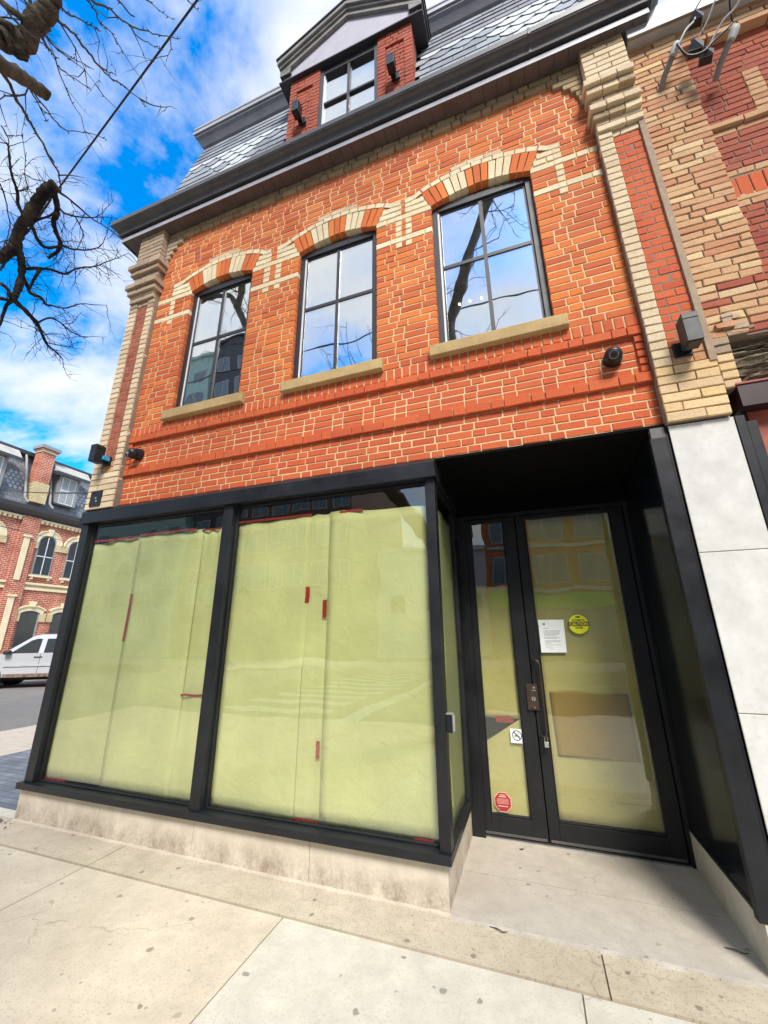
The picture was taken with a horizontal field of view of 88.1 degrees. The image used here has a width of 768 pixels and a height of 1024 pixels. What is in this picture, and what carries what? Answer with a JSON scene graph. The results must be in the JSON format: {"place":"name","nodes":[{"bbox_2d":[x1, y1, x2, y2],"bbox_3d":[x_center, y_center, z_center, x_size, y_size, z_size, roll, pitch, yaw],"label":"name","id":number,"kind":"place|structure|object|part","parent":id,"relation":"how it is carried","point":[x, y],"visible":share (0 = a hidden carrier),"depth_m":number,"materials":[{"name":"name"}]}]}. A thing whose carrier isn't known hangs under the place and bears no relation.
{"place":"outdoors","nodes":[
{"label":"outdoors","id":0,"kind":"place"},
{"bbox_2d":[0,749,30,809],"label":"paved strip","id":1,"kind":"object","parent":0,"point":[13,767],"depth_m":4.59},
{"bbox_2d":[0,725,36,755],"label":"side pavement","id":2,"kind":"structure","parent":0,"point":[12,741],"depth_m":6.15,"materials":[{"name":"concrete"}]},
{"bbox_2d":[0,679,46,730],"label":"side road","id":3,"kind":"structure","parent":0,"point":[20,704],"depth_m":10.41,"materials":[{"name":"grey asphalt"}]},
{"bbox_2d":[0,633,57,684],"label":"parked suv","id":4,"kind":"object","parent":3,"relation":"on","point":[30,659],"visible":0.39,"depth_m":13.78,"materials":[{"name":"paint"}]},
{"bbox_3d":[-12.522,4.697,13.906,0.800,0.482,0.114,5,-18,-17],"label":"side window","id":5,"kind":"part","parent":4,"relation":"part of","materials":[{"name":"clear glass"}]},
{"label":"side window","id":6,"kind":"part","parent":4,"relation":"part of","materials":[{"name":"black glass"}]},
{"bbox_2d":[0,135,136,380],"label":"street tree","id":7,"kind":"object","parent":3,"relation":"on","point":[48,190],"visible":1,"depth_m":5.99,"materials":[{"name":"brown plant"}]},
{"bbox_2d":[0,0,729,473],"label":"sky","id":8,"kind":"structure","parent":0,"point":[226,52],"materials":[{"name":"blue"}]},
{"bbox_2d":[0,807,767,1023],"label":"sidewalk","id":9,"kind":"structure","parent":0,"point":[97,930],"depth_m":1.95,"materials":[{"name":"concrete"}]},
{"bbox_2d":[0,0,200,191],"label":"street tree","id":10,"kind":"object","parent":9,"relation":"on","point":[38,20],"visible":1,"depth_m":2.35,"materials":[{"name":"brown plant"}]},
{"bbox_2d":[14,0,767,969],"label":"brick building","id":11,"kind":"structure","parent":9,"relation":"on","point":[446,270],"depth_m":3.45,"materials":[{"name":"red brick"}]},
{"bbox_2d":[0,489,94,493],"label":"overhead wire","id":12,"kind":"object","parent":11,"relation":"attached to","point":[57,492],"visible":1,"depth_m":5.67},
{"bbox_2d":[43,536,139,784],"bbox_3d":[-2.789,1.330,3.826,0.808,2.204,0.039,-6,-18,19],"label":"paper sheet","id":13,"kind":"object","parent":11,"relation":"attached to","point":[77,749],"visible":0.88,"depth_m":3.76,"materials":[{"name":"paper"}]},
{"bbox_2d":[88,490,102,506],"bbox_3d":[-3.065,-0.142,4.222,0.154,0.167,0.028,-6,-18,19],"label":"cover plate","id":14,"kind":"object","parent":11,"relation":"attached to","point":[95,498],"visible":0.94,"depth_m":4.21,"materials":[{"name":"metal"}]},
{"bbox_2d":[88,444,111,466],"bbox_3d":[-3.050,-0.611,4.278,0.119,0.195,0.169,-6,-18,19],"label":"wall light","id":15,"kind":"object","parent":11,"relation":"attached to","point":[97,456],"visible":1,"depth_m":4.24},
{"bbox_2d":[125,448,144,460],"bbox_3d":[-2.676,-0.636,4.244,0.139,0.135,0.138,-6,-18,19],"label":"security camera","id":16,"kind":"object","parent":11,"relation":"attached to","point":[135,454],"visible":1,"depth_m":4.23,"materials":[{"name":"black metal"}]},
{"bbox_2d":[99,528,203,798],"bbox_3d":[-2.081,1.243,3.574,0.815,2.214,0.028,-6,-18,19],"label":"paper sheet","id":17,"kind":"object","parent":11,"relation":"attached to","point":[140,744],"visible":1,"depth_m":3.53,"materials":[{"name":"paper"}]},
{"bbox_2d":[167,527,221,801],"bbox_3d":[-1.584,1.201,3.413,0.312,2.193,0.043,-6,-18,19],"label":"paper sheet","id":18,"kind":"object","parent":11,"relation":"attached to","point":[180,782],"visible":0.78,"depth_m":3.37,"materials":[{"name":"paper"}]},
{"bbox_2d":[161,248,271,421],"bbox_3d":[-1.927,-2.053,4.500,1.435,2.181,0.185,-6,-18,19],"label":"window","id":19,"kind":"structure","parent":11,"relation":"in","point":[212,363],"depth_m":4.51,"materials":[{"name":"clear glass"}]},
{"bbox_2d":[210,513,311,818],"bbox_3d":[-0.964,1.114,3.199,0.765,2.224,0.023,-6,-18,19],"label":"paper sheet","id":20,"kind":"object","parent":11,"relation":"attached to","point":[255,757],"visible":1,"depth_m":3.15,"materials":[{"name":"paper"}]},
{"bbox_2d":[291,99,305,125],"bbox_3d":[-1.072,-5.042,5.007,0.114,0.195,0.169,-6,-18,19],"label":"wall light","id":21,"kind":"object","parent":11,"relation":"attached to","point":[296,109],"visible":1,"depth_m":4.96,"materials":[{"name":"grey metal"}]},
{"bbox_2d":[293,514,329,822],"bbox_3d":[-0.536,1.077,3.053,0.222,2.224,0.015,-6,-18,19],"label":"paper sheet","id":22,"kind":"object","parent":11,"relation":"attached to","point":[307,786],"visible":0.98,"depth_m":2.99,"materials":[{"name":"paper"}]},
{"bbox_2d":[277,201,400,394],"bbox_3d":[-0.494,-2.213,4.017,1.461,2.181,0.185,-6,-18,19],"label":"window","id":23,"kind":"structure","parent":11,"relation":"in","point":[336,340],"depth_m":4.02,"materials":[{"name":"clear glass"}]},
{"bbox_2d":[316,506,438,842],"bbox_3d":[-0.077,1.020,2.899,0.872,2.218,0.028,-6,-18,19],"label":"paper sheet","id":24,"kind":"object","parent":11,"relation":"attached to","point":[378,765],"visible":0.91,"depth_m":2.83,"materials":[{"name":"paper"}]},
{"bbox_2d":[386,51,399,81],"bbox_3d":[0.106,-5.173,4.609,0.114,0.195,0.169,-6,-18,19],"label":"wall light","id":25,"kind":"object","parent":11,"relation":"attached to","point":[391,63],"visible":1,"depth_m":4.56,"materials":[{"name":"grey metal"}]},
{"bbox_2d":[446,712,454,732],"bbox_3d":[0.430,1.359,2.559,0.049,0.114,0.064,-6,-18,19],"label":"card reader","id":26,"kind":"object","parent":11,"relation":"attached to","point":[450,722],"visible":1,"depth_m":2.54,"materials":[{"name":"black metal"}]},
{"bbox_2d":[438,511,465,828],"bbox_3d":[0.501,1.075,3.075,0.018,2.206,0.730,-6,-18,19],"label":"paper sheet","id":27,"kind":"object","parent":11,"relation":"attached to","point":[454,706],"visible":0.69,"depth_m":3.13,"materials":[{"name":"paper"}]},
{"bbox_2d":[404,142,568,360],"bbox_3d":[0.902,-2.369,3.546,1.444,2.181,0.185,-6,-18,19],"label":"window","id":28,"kind":"structure","parent":11,"relation":"in","point":[492,289],"depth_m":3.54,"materials":[{"name":"clear glass"}]},
{"bbox_2d":[494,792,511,811],"bbox_3d":[0.948,2.312,3.162,0.129,0.136,0.004,-6,-18,19],"label":"security sticker","id":29,"kind":"object","parent":11,"relation":"attached to","point":[502,800],"visible":1,"depth_m":3.16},
{"bbox_2d":[465,517,548,842],"bbox_3d":[1.001,1.299,3.464,0.508,2.558,0.059,-6,-18,19],"label":"door","id":30,"kind":"structure","parent":11,"relation":"in","point":[534,826],"depth_m":3.33,"materials":[{"name":"black metal"}]},
{"bbox_2d":[476,585,519,722],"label":"paper sheet","id":31,"kind":"object","parent":30,"relation":"attached to","point":[501,701],"visible":0.87,"depth_m":3.50,"materials":[{"name":"paper"}]},
{"bbox_2d":[487,719,529,815],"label":"paper sheet","id":32,"kind":"object","parent":30,"relation":"attached to","point":[507,766],"visible":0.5,"depth_m":3.23,"materials":[{"name":"yellow paper"}]},
{"bbox_2d":[510,729,522,743],"bbox_3d":[1.091,1.838,3.255,0.100,0.104,0.004,-6,-18,19],"label":"no smoking sign","id":33,"kind":"object","parent":11,"relation":"attached to","point":[516,735],"visible":1,"depth_m":3.26,"materials":[{"name":"white paper"}]},
{"bbox_2d":[544,735,548,747],"bbox_3d":[1.278,1.804,3.122,0.036,0.087,0.024,-6,-18,19],"label":"padlock","id":34,"kind":"object","parent":11,"relation":"hanging from","point":[546,744],"visible":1,"depth_m":3.11,"materials":[{"name":"metal"}]},
{"bbox_2d":[568,614,588,633],"bbox_3d":[1.633,0.941,3.329,0.159,0.159,0.005,-6,-18,19],"label":"caution sticker","id":35,"kind":"object","parent":11,"relation":"attached to","point":[578,624],"visible":1,"depth_m":3.33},
{"bbox_2d":[515,507,689,862],"bbox_3d":[1.629,1.220,3.223,0.940,2.558,0.118,-6,-18,19],"label":"door","id":36,"kind":"structure","parent":11,"relation":"in","point":[670,845],"depth_m":3.05,"materials":[{"name":"black metal"}]},
{"bbox_2d":[538,620,566,652],"bbox_3d":[1.432,1.053,3.372,0.206,0.268,0.001,-6,-18,19],"label":"paper notice","id":37,"kind":"object","parent":36,"relation":"attached to","point":[552,635],"visible":1,"depth_m":3.37,"materials":[{"name":"grey paper"}]},
{"bbox_2d":[525,513,664,832],"bbox_3d":[1.662,1.183,3.277,0.730,2.426,0.014,-6,-18,19],"label":"paper sheet","id":38,"kind":"object","parent":36,"relation":"attached to","point":[573,567],"visible":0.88,"depth_m":3.27,"materials":[{"name":"paper"}]},
{"bbox_2d":[549,691,640,762],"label":"cardboard sheet","id":39,"kind":"object","parent":36,"relation":"attached to","point":[593,726],"visible":1,"depth_m":3.11,"materials":[{"name":"brown cardboard"}]},
{"bbox_2d":[602,346,622,367],"bbox_3d":[1.619,-1.114,2.794,0.132,0.137,0.139,-6,-18,19],"label":"security camera","id":40,"kind":"object","parent":11,"relation":"attached to","point":[612,357],"visible":1,"depth_m":2.77,"materials":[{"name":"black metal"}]},
{"bbox_2d":[671,310,704,358],"bbox_3d":[1.967,-1.153,2.589,0.114,0.215,0.169,-6,-18,19],"label":"wall light","id":41,"kind":"object","parent":11,"relation":"attached to","point":[690,331],"visible":1,"depth_m":2.53,"materials":[{"name":"grey metal"}]},
{"bbox_2d":[624,0,767,529],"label":"brick building","id":42,"kind":"structure","parent":9,"relation":"on","point":[709,138],"depth_m":2.98,"materials":[{"name":"brown brick"}]},
{"bbox_2d":[659,40,681,89],"bbox_3d":[2.333,-3.654,3.256,0.079,0.242,0.245,4,-18,-15],"label":"conduit","id":43,"kind":"object","parent":42,"relation":"attached to","point":[674,52],"visible":0.83,"depth_m":3.23,"materials":[{"name":"grey metal"}]},
{"bbox_2d":[675,0,701,48],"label":"service cable","id":44,"kind":"object","parent":43,"relation":"attached to","point":[687,27],"visible":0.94,"depth_m":3.17,"materials":[{"name":"white plastic"}]},
{"bbox_2d":[688,9,703,30],"bbox_3d":[2.541,-4.006,3.234,0.108,0.123,0.091,-11,-20,31],"label":"cable clamp","id":45,"kind":"object","parent":44,"relation":"attached to","point":[698,15],"visible":0.96,"depth_m":3.21,"materials":[{"name":"black metal"}]},
{"bbox_2d":[676,21,732,56],"bbox_3d":[2.506,-3.668,3.081,0.383,0.244,0.047,-6,-18,19],"label":"service cable","id":46,"kind":"object","parent":43,"relation":"attached to","point":[684,53],"visible":1,"depth_m":3.07,"materials":[{"name":"grey rubber"}]},
{"bbox_2d":[686,38,703,60],"bbox_3d":[2.465,-3.662,3.146,0.118,0.135,0.090,-11,-20,30],"label":"cable clamp","id":47,"kind":"object","parent":46,"relation":"attached to","point":[696,45],"visible":0.85,"depth_m":3.12,"materials":[{"name":"black metal"}]},
{"bbox_2d":[697,0,715,38],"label":"service cable","id":48,"kind":"object","parent":47,"relation":"attached to","point":[707,19],"visible":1,"depth_m":3.07,"materials":[{"name":"grey rubber"}]},
{"bbox_2d":[697,46,713,67],"bbox_3d":[2.508,-3.542,3.093,0.108,0.123,0.091,-11,-20,31],"label":"cable clamp","id":49,"kind":"object","parent":46,"relation":"attached to","point":[706,58],"visible":0.99,"depth_m":3.07,"materials":[{"name":"black metal"}]},
{"bbox_2d":[710,0,740,42],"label":"service cable","id":50,"kind":"object","parent":49,"relation":"attached to","point":[725,17],"visible":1,"depth_m":3.02,"materials":[{"name":"grey rubber"}]},
{"bbox_2d":[712,23,739,81],"bbox_3d":[2.674,-3.606,3.114,0.080,0.262,0.248,5,-18,-16],"label":"conduit","id":51,"kind":"object","parent":42,"relation":"attached to","point":[732,33],"visible":1,"depth_m":3.08,"materials":[{"name":"grey metal"}]},
{"bbox_2d":[729,0,732,21],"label":"service cable","id":52,"kind":"object","parent":51,"relation":"attached to","point":[731,16],"visible":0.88,"depth_m":3.03,"materials":[{"name":"black rubber"}]},
{"bbox_2d":[450,836,767,984],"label":"entrance floor","id":53,"kind":"structure","parent":0,"point":[676,915],"depth_m":2.33,"materials":[{"name":"concrete"}]},
{"bbox_2d":[725,947,748,953],"bbox_3d":[1.753,2.180,1.971,0.097,0.009,0.015,-9,-19,27],"label":"twig","id":54,"kind":"object","parent":53,"relation":"on","point":[736,950],"visible":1,"depth_m":1.97,"materials":[{"name":"brown plant"}]},
{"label":"far pavement","id":55,"kind":"structure","parent":0,"visible":0},
{"bbox_2d":[0,441,91,653],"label":"brick building","id":56,"kind":"structure","parent":55,"relation":"on","point":[35,572],"depth_m":19.12,"materials":[{"name":"red brick"}]},
{"bbox_2d":[0,521,6,542],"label":"window","id":57,"kind":"structure","parent":56,"relation":"in","point":[3,531],"depth_m":17.86,"materials":[{"name":"beige stone"}]},
{"bbox_2d":[11,601,46,648],"bbox_3d":[-16.505,5.293,18.362,0.150,2.240,1.400,-6,-18,19],"label":"window","id":58,"kind":"structure","parent":56,"relation":"in","point":[28,620],"depth_m":18.39,"materials":[{"name":"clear glass"}]},
{"bbox_2d":[1,526,73,542],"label":"overhead wire","id":59,"kind":"object","parent":56,"relation":"attached to","point":[31,533],"visible":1,"depth_m":10.83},
{"bbox_2d":[28,529,62,580],"bbox_3d":[-16.521,2.074,19.361,0.160,2.480,1.360,-6,-18,19],"label":"window","id":60,"kind":"structure","parent":56,"relation":"in","point":[46,547],"depth_m":19.36,"materials":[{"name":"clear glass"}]},
{"bbox_2d":[45,603,63,632],"bbox_3d":[-16.046,5.673,19.596,0.150,2.240,1.400,-6,-18,19],"label":"window","id":61,"kind":"structure","parent":56,"relation":"in","point":[54,617],"depth_m":19.46,"materials":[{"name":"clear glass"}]},
{"bbox_2d":[59,535,79,582],"bbox_3d":[-16.063,2.455,20.594,0.160,2.480,1.360,-6,-18,19],"label":"window","id":62,"kind":"structure","parent":56,"relation":"in","point":[70,548],"depth_m":20.36,"materials":[{"name":"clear glass"}]},
{"bbox_2d":[0,0,198,268],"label":"overhead wire","id":63,"kind":"object","parent":56,"relation":"attached to","point":[137,81],"visible":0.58,"depth_m":5.46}
]}

